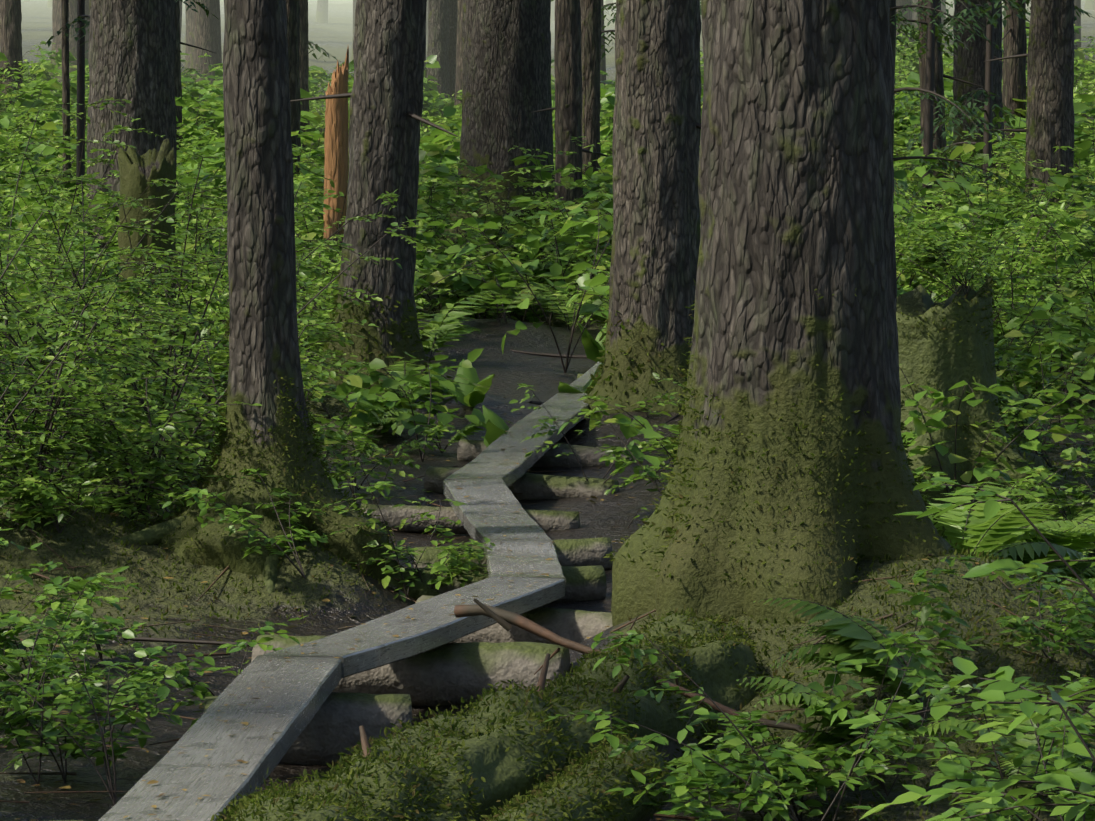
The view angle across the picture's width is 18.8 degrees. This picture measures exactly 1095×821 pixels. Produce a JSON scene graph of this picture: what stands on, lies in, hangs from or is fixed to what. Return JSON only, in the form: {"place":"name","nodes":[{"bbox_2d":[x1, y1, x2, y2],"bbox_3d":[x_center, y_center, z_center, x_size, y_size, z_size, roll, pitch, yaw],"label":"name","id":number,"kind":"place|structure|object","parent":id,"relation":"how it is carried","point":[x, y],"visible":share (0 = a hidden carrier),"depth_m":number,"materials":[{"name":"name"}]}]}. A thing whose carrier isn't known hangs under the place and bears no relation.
{"place":"outdoors","nodes":[
{"label":"outdoors","id":0,"kind":"place"},
{"bbox_2d":[0,0,1094,820],"bbox_3d":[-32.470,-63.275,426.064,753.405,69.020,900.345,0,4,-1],"label":"terrain","id":1,"kind":"structure","parent":0,"point":[602,516],"depth_m":13.81,"materials":[{"name":"brown soil"}]},
{"bbox_2d":[0,0,23,114],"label":"tree","id":2,"kind":"object","parent":1,"relation":"on","point":[10,31],"visible":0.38,"depth_m":61.25,"materials":[{"name":"brown plant"}]},
{"bbox_2d":[0,133,59,195],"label":"shrub","id":3,"kind":"object","parent":1,"relation":"on","point":[37,155],"visible":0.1,"depth_m":46.75,"materials":[{"name":"green plant"}]},
{"bbox_2d":[47,0,52,7],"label":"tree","id":4,"kind":"object","parent":1,"relation":"on","point":[49,4],"visible":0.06,"depth_m":126.63,"materials":[{"name":"grey plant"}]},
{"bbox_2d":[61,0,70,189],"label":"tree","id":5,"kind":"object","parent":1,"relation":"on","point":[65,71],"visible":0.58,"depth_m":39.62,"materials":[{"name":"brown plant"}]},
{"bbox_2d":[49,0,89,78],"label":"tree","id":6,"kind":"object","parent":1,"relation":"on","point":[56,17],"visible":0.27,"depth_m":76.61,"materials":[{"name":"grey plant"}]},
{"bbox_2d":[85,0,180,276],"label":"tree","id":7,"kind":"object","parent":1,"relation":"on","point":[131,52],"visible":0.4,"depth_m":29.42,"materials":[{"name":"brown plant"}]},
{"bbox_2d":[117,139,183,367],"bbox_3d":[-3.025,-0.812,24.890,0.630,2.454,0.641,4,6,42],"label":"tree stump","id":8,"kind":"object","parent":1,"relation":"on","point":[138,173],"visible":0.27,"depth_m":24.71,"materials":[{"name":"wood"}]},
{"bbox_2d":[174,0,182,163],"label":"tree","id":9,"kind":"object","parent":1,"relation":"on","point":[177,82],"visible":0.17,"depth_m":51.49,"materials":[{"name":"brown plant"}]},
{"bbox_2d":[179,0,181,77],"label":"tree","id":10,"kind":"object","parent":1,"relation":"on","point":[180,3],"visible":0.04,"depth_m":77.84,"materials":[{"name":"grey plant"}]},
{"bbox_2d":[185,0,194,78],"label":"tree","id":11,"kind":"object","parent":1,"relation":"on","point":[190,29],"visible":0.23,"depth_m":79.98,"materials":[{"name":"grey plant"}]},
{"bbox_2d":[192,0,221,96],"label":"tree","id":12,"kind":"object","parent":1,"relation":"on","point":[208,33],"visible":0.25,"depth_m":72.77,"materials":[{"name":"grey plant"}]},
{"bbox_2d":[151,0,392,581],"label":"tree","id":13,"kind":"object","parent":1,"relation":"on","point":[264,354],"visible":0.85,"depth_m":14.38,"materials":[{"name":"plant"}]},
{"bbox_2d":[114,515,186,544],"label":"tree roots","id":14,"kind":"object","parent":13,"relation":"attached to","point":[152,534],"visible":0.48,"depth_m":14.28,"materials":[{"name":"green wood"}]},
{"bbox_2d":[262,552,278,593],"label":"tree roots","id":15,"kind":"object","parent":13,"relation":"attached to","point":[269,573],"visible":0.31,"depth_m":13.98,"materials":[{"name":"green wood"}]},
{"bbox_2d":[286,0,302,220],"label":"thin tree","id":16,"kind":"object","parent":1,"relation":"on","point":[293,21],"visible":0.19,"depth_m":44.54,"materials":[{"name":"brown plant"}]},
{"bbox_2d":[299,0,309,146],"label":"tree","id":17,"kind":"object","parent":1,"relation":"on","point":[303,61],"visible":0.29,"depth_m":57.47,"materials":[{"name":"brown plant"}]},
{"bbox_2d":[204,692,411,764],"bbox_3d":[-0.810,1.082,11.190,0.709,0.257,0.248,-1,4,-7],"label":"sleeper log","id":18,"kind":"object","parent":1,"relation":"on","point":[329,732],"visible":0.38,"depth_m":11.10,"materials":[{"name":"grey wood"}]},
{"bbox_2d":[98,656,341,820],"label":"boardwalk plank","id":19,"kind":"object","parent":18,"relation":"on","point":[285,684],"visible":0.98,"depth_m":9.60,"materials":[{"name":"grey wood"}]},
{"bbox_2d":[296,279,319,313],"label":"leaves","id":20,"kind":"object","parent":1,"relation":"on","point":[311,293],"depth_m":29.97,"materials":[{"name":"green plant"}]},
{"bbox_2d":[316,0,327,22],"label":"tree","id":21,"kind":"object","parent":1,"relation":"on","point":[322,12],"visible":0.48,"depth_m":123.92,"materials":[{"name":"grey plant"}]},
{"bbox_2d":[319,47,348,308],"bbox_3d":[-1.921,-1.695,29.878,0.332,3.205,0.294,-2,4,-22],"label":"orange snag","id":22,"kind":"object","parent":1,"relation":"on","point":[336,165],"visible":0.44,"depth_m":29.75,"materials":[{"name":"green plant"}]},
{"bbox_2d":[350,0,356,61],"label":"tree","id":23,"kind":"object","parent":1,"relation":"on","point":[354,4],"visible":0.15,"depth_m":95.24,"materials":[{"name":"grey plant"}]},
{"bbox_2d":[305,0,429,393],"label":"tree","id":24,"kind":"object","parent":1,"relation":"on","point":[389,43],"visible":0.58,"depth_m":21.69,"materials":[{"name":"brown plant"}]},
{"bbox_2d":[323,123,448,149],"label":"shrub","id":25,"kind":"object","parent":1,"relation":"on","point":[423,136],"visible":0.04,"depth_m":55.41,"materials":[{"name":"green plant"}]},
{"bbox_2d":[251,634,569,706],"bbox_3d":[-0.507,0.982,12.304,1.178,0.279,0.278,1,4,11],"label":"sleeper log","id":26,"kind":"object","parent":1,"relation":"on","point":[453,673],"visible":0.42,"depth_m":12.17,"materials":[{"name":"grey wood"}]},
{"bbox_2d":[255,576,564,677],"bbox_3d":[-0.456,0.792,12.287,0.306,0.098,2.404,1,4,19],"label":"boardwalk plank","id":27,"kind":"object","parent":26,"relation":"on","point":[436,625],"visible":0.94,"depth_m":12.12,"materials":[{"name":"grey wood"}]},
{"bbox_2d":[389,560,440,599],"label":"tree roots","id":28,"kind":"object","parent":1,"relation":"on","point":[419,589],"visible":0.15,"depth_m":14.36,"materials":[{"name":"green wood"}]},
{"bbox_2d":[424,23,426,69],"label":"tree","id":29,"kind":"object","parent":1,"relation":"on","point":[425,51],"visible":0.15,"depth_m":74.57,"materials":[{"name":"grey plant"}]},
{"bbox_2d":[426,0,427,49],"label":"tree","id":30,"kind":"object","parent":1,"relation":"on","point":[427,23],"visible":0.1,"depth_m":97.17,"materials":[{"name":"grey plant"}]},
{"bbox_2d":[426,0,449,103],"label":"tree","id":31,"kind":"object","parent":1,"relation":"on","point":[438,30],"visible":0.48,"depth_m":69.37,"materials":[{"name":"grey plant"}]},
{"bbox_2d":[419,315,473,352],"bbox_3d":[-1.094,-0.693,26.861,1.071,0.572,0.618,0,4,-1],"label":"fern","id":32,"kind":"object","parent":1,"relation":"on","point":[426,343],"visible":0.08,"depth_m":26.91,"materials":[{"name":"green plant"}]},
{"bbox_2d":[449,0,457,99],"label":"tree","id":33,"kind":"object","parent":1,"relation":"on","point":[453,9],"visible":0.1,"depth_m":69.79,"materials":[{"name":"brown plant"}]},
{"bbox_2d":[454,0,462,115],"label":"tree","id":34,"kind":"object","parent":1,"relation":"on","point":[459,66],"visible":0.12,"depth_m":63.84,"materials":[{"name":"brown plant"}]},
{"bbox_2d":[432,359,494,406],"bbox_3d":[-0.520,-0.172,21.512,0.290,0.309,0.509,-4,5,-41],"label":"skunk cabbage","id":35,"kind":"object","parent":1,"relation":"on","point":[471,396],"visible":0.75,"depth_m":21.50,"materials":[{"name":"green plant"}]},
{"bbox_2d":[361,503,579,533],"bbox_3d":[-0.395,0.557,16.802,1.124,0.170,0.146,0,4,4],"label":"sleeper log","id":36,"kind":"object","parent":1,"relation":"on","point":[549,520],"visible":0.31,"depth_m":16.75,"materials":[{"name":"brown wood"}]},
{"bbox_2d":[443,478,550,555],"bbox_3d":[-0.253,0.499,15.788,0.306,0.131,2.434,0,4,-6],"label":"boardwalk plank","id":37,"kind":"object","parent":36,"relation":"on","point":[491,495],"visible":0.88,"depth_m":15.79,"materials":[{"name":"grey wood"}]},
{"bbox_2d":[481,405,509,446],"bbox_3d":[-0.203,0.173,19.591,0.383,0.387,0.666,0,4,-1],"label":"skunk cabbage","id":38,"kind":"object","parent":1,"relation":"on","point":[496,426],"visible":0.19,"depth_m":19.69,"materials":[{"name":"green plant"}]},
{"bbox_2d":[231,614,762,820],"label":"mossy fallen log","id":39,"kind":"object","parent":1,"relation":"on","point":[499,770],"visible":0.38,"depth_m":9.77,"materials":[{"name":"green plant"}]},
{"bbox_2d":[359,598,908,770],"bbox_3d":[-0.146,0.897,10.335,1.954,0.419,1.695,-3,5,-34],"label":"dead branch","id":40,"kind":"object","parent":39,"relation":"on","point":[505,619],"visible":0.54,"depth_m":11.01,"materials":[{"name":"brown wood"}]},
{"bbox_2d":[439,0,554,259],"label":"tree","id":41,"kind":"object","parent":1,"relation":"on","point":[506,80],"visible":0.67,"depth_m":37.35,"materials":[{"name":"brown plant"}]},
{"bbox_2d":[388,565,606,602],"bbox_3d":[-0.237,0.774,14.564,1.006,0.191,0.182,-1,4,-14],"label":"sleeper log","id":42,"kind":"object","parent":1,"relation":"on","point":[585,583],"visible":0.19,"depth_m":14.59,"materials":[{"name":"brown wood"}]},
{"bbox_2d":[414,537,612,569],"bbox_3d":[-0.158,0.702,15.385,0.928,0.221,0.183,-1,4,-8],"label":"sleeper log","id":43,"kind":"object","parent":1,"relation":"on","point":[582,552],"visible":0.25,"depth_m":15.34,"materials":[{"name":"brown wood"}]},
{"bbox_2d":[485,540,565,594],"bbox_3d":[-0.098,0.663,13.981,0.306,0.098,1.214,0,4,-2],"label":"boardwalk plank","id":44,"kind":"object","parent":43,"relation":"on","point":[498,559],"visible":0.75,"depth_m":14.02,"materials":[{"name":"grey wood"}]},
{"bbox_2d":[415,595,612,644],"bbox_3d":[0.002,0.902,13.359,1.239,0.235,0.233,3,5,31],"label":"sleeper log","id":45,"kind":"object","parent":1,"relation":"on","point":[579,626],"visible":0.29,"depth_m":13.27,"materials":[{"name":"grey wood"}]},
{"bbox_2d":[424,466,618,499],"bbox_3d":[-0.145,0.419,18.229,1.104,0.191,0.175,1,4,20],"label":"sleeper log","id":46,"kind":"object","parent":1,"relation":"on","point":[529,486],"visible":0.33,"depth_m":18.12,"materials":[{"name":"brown wood"}]},
{"bbox_2d":[444,420,566,486],"bbox_3d":[-0.208,0.244,18.567,0.306,0.136,3.230,0,4,6],"label":"boardwalk plank","id":47,"kind":"object","parent":46,"relation":"on","point":[510,471],"visible":0.81,"depth_m":18.35,"materials":[{"name":"grey wood"}]},
{"bbox_2d":[510,212,548,256],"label":"leaves","id":48,"kind":"object","parent":1,"relation":"on","point":[530,223],"visible":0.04,"depth_m":35.68,"materials":[{"name":"green plant"}]},
{"bbox_2d":[457,439,632,466],"bbox_3d":[0.000,0.279,19.805,1.099,0.199,0.166,1,4,15],"label":"sleeper log","id":49,"kind":"object","parent":1,"relation":"on","point":[469,450],"visible":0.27,"depth_m":19.72,"materials":[{"name":"brown wood"}]},
{"bbox_2d":[521,361,600,430],"bbox_3d":[0.248,-0.114,22.442,0.306,0.177,4.592,1,4,7],"label":"boardwalk plank","id":50,"kind":"object","parent":49,"relation":"on","point":[566,406],"visible":0.52,"depth_m":21.22,"materials":[{"name":"grey wood"}]},
{"bbox_2d":[0,397,1094,820],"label":"undergrowth plants","id":51,"kind":"object","parent":1,"relation":"on","point":[718,779],"visible":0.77,"depth_m":9.99,"materials":[{"name":"green plant"}]},
{"bbox_2d":[0,97,1094,601],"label":"shrub leaves","id":52,"kind":"object","parent":1,"relation":"on","point":[908,255],"visible":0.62,"depth_m":16.12,"materials":[{"name":"green plant"}]},
{"bbox_2d":[0,270,1094,820],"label":"moss tufts","id":53,"kind":"object","parent":1,"relation":"on","point":[372,756],"visible":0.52,"depth_m":11.13,"materials":[{"name":"green plant"}]},
{"bbox_2d":[0,65,1094,779],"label":"ferns","id":54,"kind":"object","parent":1,"relation":"on","point":[856,641],"visible":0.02,"depth_m":13.77,"materials":[{"name":"green plant"}]},
{"bbox_2d":[0,441,1094,820],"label":"twig litter","id":55,"kind":"object","parent":1,"relation":"on","point":[448,701],"visible":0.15,"depth_m":12.03,"materials":[{"name":"brown wood"}]},
{"bbox_2d":[0,22,1094,509],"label":"shrubs","id":56,"kind":"object","parent":1,"relation":"on","point":[362,398],"visible":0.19,"depth_m":28.62,"materials":[{"name":"green plant"}]},
{"bbox_2d":[0,0,1094,820],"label":"plant","id":57,"kind":"object","parent":1,"relation":"on","point":[928,114],"depth_m":17.55,"materials":[{"name":"green plant"}]},
{"bbox_2d":[2,394,1094,820],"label":"leaf litter","id":58,"kind":"object","parent":1,"relation":"on","point":[398,636],"visible":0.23,"depth_m":12.03,"materials":[{"name":"brown plant"}]},
{"bbox_2d":[550,0,554,20],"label":"tree","id":59,"kind":"object","parent":1,"relation":"on","point":[552,17],"visible":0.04,"depth_m":127.29,"materials":[{"name":"plant"}]},
{"bbox_2d":[552,0,582,242],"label":"thin tree","id":60,"kind":"object","parent":1,"relation":"on","point":[568,82],"visible":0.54,"depth_m":35.70,"materials":[{"name":"brown plant"}]},
{"bbox_2d":[45,0,1093,217],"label":"hemlock sprays","id":61,"kind":"object","parent":1,"relation":"on","point":[966,12],"visible":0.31,"depth_m":30.77,"materials":[{"name":"green plant"}]},
{"bbox_2d":[558,363,603,392],"bbox_3d":[0.277,-0.184,22.278,0.517,0.374,0.350,-1,4,-17],"label":"skunk cabbage","id":62,"kind":"object","parent":1,"relation":"on","point":[564,387],"visible":0.23,"depth_m":22.21,"materials":[{"name":"green plant"}]},
{"bbox_2d":[494,740,669,820],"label":"fallen log","id":63,"kind":"object","parent":1,"relation":"on","point":[639,813],"visible":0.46,"depth_m":9.34,"materials":[{"name":"green plant"}]},
{"bbox_2d":[580,0,600,174],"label":"tree","id":64,"kind":"object","parent":1,"relation":"on","point":[591,38],"visible":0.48,"depth_m":47.62,"materials":[{"name":"brown plant"}]},
{"bbox_2d":[576,321,606,362],"bbox_3d":[0.456,-0.528,26.046,0.486,0.376,0.466,0,4,-1],"label":"skunk cabbage","id":65,"kind":"object","parent":1,"relation":"on","point":[592,346],"visible":0.4,"depth_m":25.95,"materials":[{"name":"green plant"}]},
{"bbox_2d":[600,0,605,84],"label":"tree","id":66,"kind":"object","parent":1,"relation":"on","point":[603,68],"visible":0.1,"depth_m":67.63,"materials":[{"name":"grey plant"}]},
{"bbox_2d":[605,0,612,9],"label":"tree","id":67,"kind":"object","parent":1,"relation":"on","point":[608,1],"visible":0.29,"depth_m":128.56,"materials":[{"name":"plant"}]},
{"bbox_2d":[583,0,700,413],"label":"tree","id":68,"kind":"object","parent":1,"relation":"on","point":[656,208],"visible":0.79,"depth_m":21.19,"materials":[{"name":"brown plant"}]},
{"bbox_2d":[611,0,954,626],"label":"tree","id":69,"kind":"object","parent":1,"relation":"on","point":[796,181],"visible":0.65,"depth_m":12.14,"materials":[{"name":"brown plant"}]},
{"bbox_2d":[889,0,895,202],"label":"thin dark tree","id":70,"kind":"object","parent":1,"relation":"on","point":[893,27],"visible":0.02,"depth_m":26.83,"materials":[{"name":"brown plant"}]},
{"bbox_2d":[893,126,906,157],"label":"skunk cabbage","id":71,"kind":"object","parent":1,"relation":"on","point":[899,142],"visible":0.04,"depth_m":47.66,"materials":[{"name":"green plant"}]},
{"bbox_2d":[896,0,913,59],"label":"tree","id":72,"kind":"object","parent":1,"relation":"on","point":[908,14],"visible":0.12,"depth_m":77.21,"materials":[{"name":"grey plant"}]},
{"bbox_2d":[912,0,942,43],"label":"tree","id":73,"kind":"object","parent":1,"relation":"on","point":[914,16],"depth_m":86.51,"materials":[{"name":"grey plant"}]},
{"bbox_2d":[917,0,948,206],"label":"leaning tree","id":74,"kind":"object","parent":1,"relation":"on","point":[940,142],"visible":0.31,"depth_m":35.80,"materials":[{"name":"brown plant"}]},
{"bbox_2d":[941,0,945,40],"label":"tree","id":75,"kind":"object","parent":1,"relation":"on","point":[942,8],"visible":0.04,"depth_m":88.37,"materials":[{"name":"grey plant"}]},
{"bbox_2d":[896,276,1044,512],"bbox_3d":[1.949,0.129,17.007,1.354,1.646,1.285,0,4,-1],"label":"mossy stump","id":76,"kind":"object","parent":1,"relation":"on","point":[950,362],"visible":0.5,"depth_m":16.71,"materials":[{"name":"green plant"}]},
{"bbox_2d":[948,0,1005,204],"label":"tree","id":77,"kind":"object","parent":1,"relation":"on","point":[969,65],"visible":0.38,"depth_m":39.67,"materials":[{"name":"brown plant"}]},
{"bbox_2d":[1002,0,1026,150],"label":"snag tree","id":78,"kind":"object","parent":1,"relation":"on","point":[1014,69],"visible":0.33,"depth_m":43.77,"materials":[{"name":"brown plant"}]},
{"bbox_2d":[1022,0,1075,254],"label":"tree","id":79,"kind":"object","parent":1,"relation":"on","point":[1050,119],"visible":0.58,"depth_m":30.76,"materials":[{"name":"brown plant"}]},
{"bbox_2d":[1074,13,1077,49],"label":"tree","id":80,"kind":"object","parent":1,"relation":"on","point":[1075,46],"visible":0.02,"depth_m":69.35,"materials":[{"name":"grey plant"}]},
{"bbox_2d":[1074,0,1080,46],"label":"tree","id":81,"kind":"object","parent":1,"relation":"on","point":[1077,3],"visible":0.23,"depth_m":75.90,"materials":[{"name":"grey plant"}]},
{"bbox_2d":[1084,0,1094,9],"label":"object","id":82,"kind":"object","parent":1,"relation":"on","point":[1089,5],"visible":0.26,"depth_m":116.71,"materials":[{"name":"plant"}]}
]}

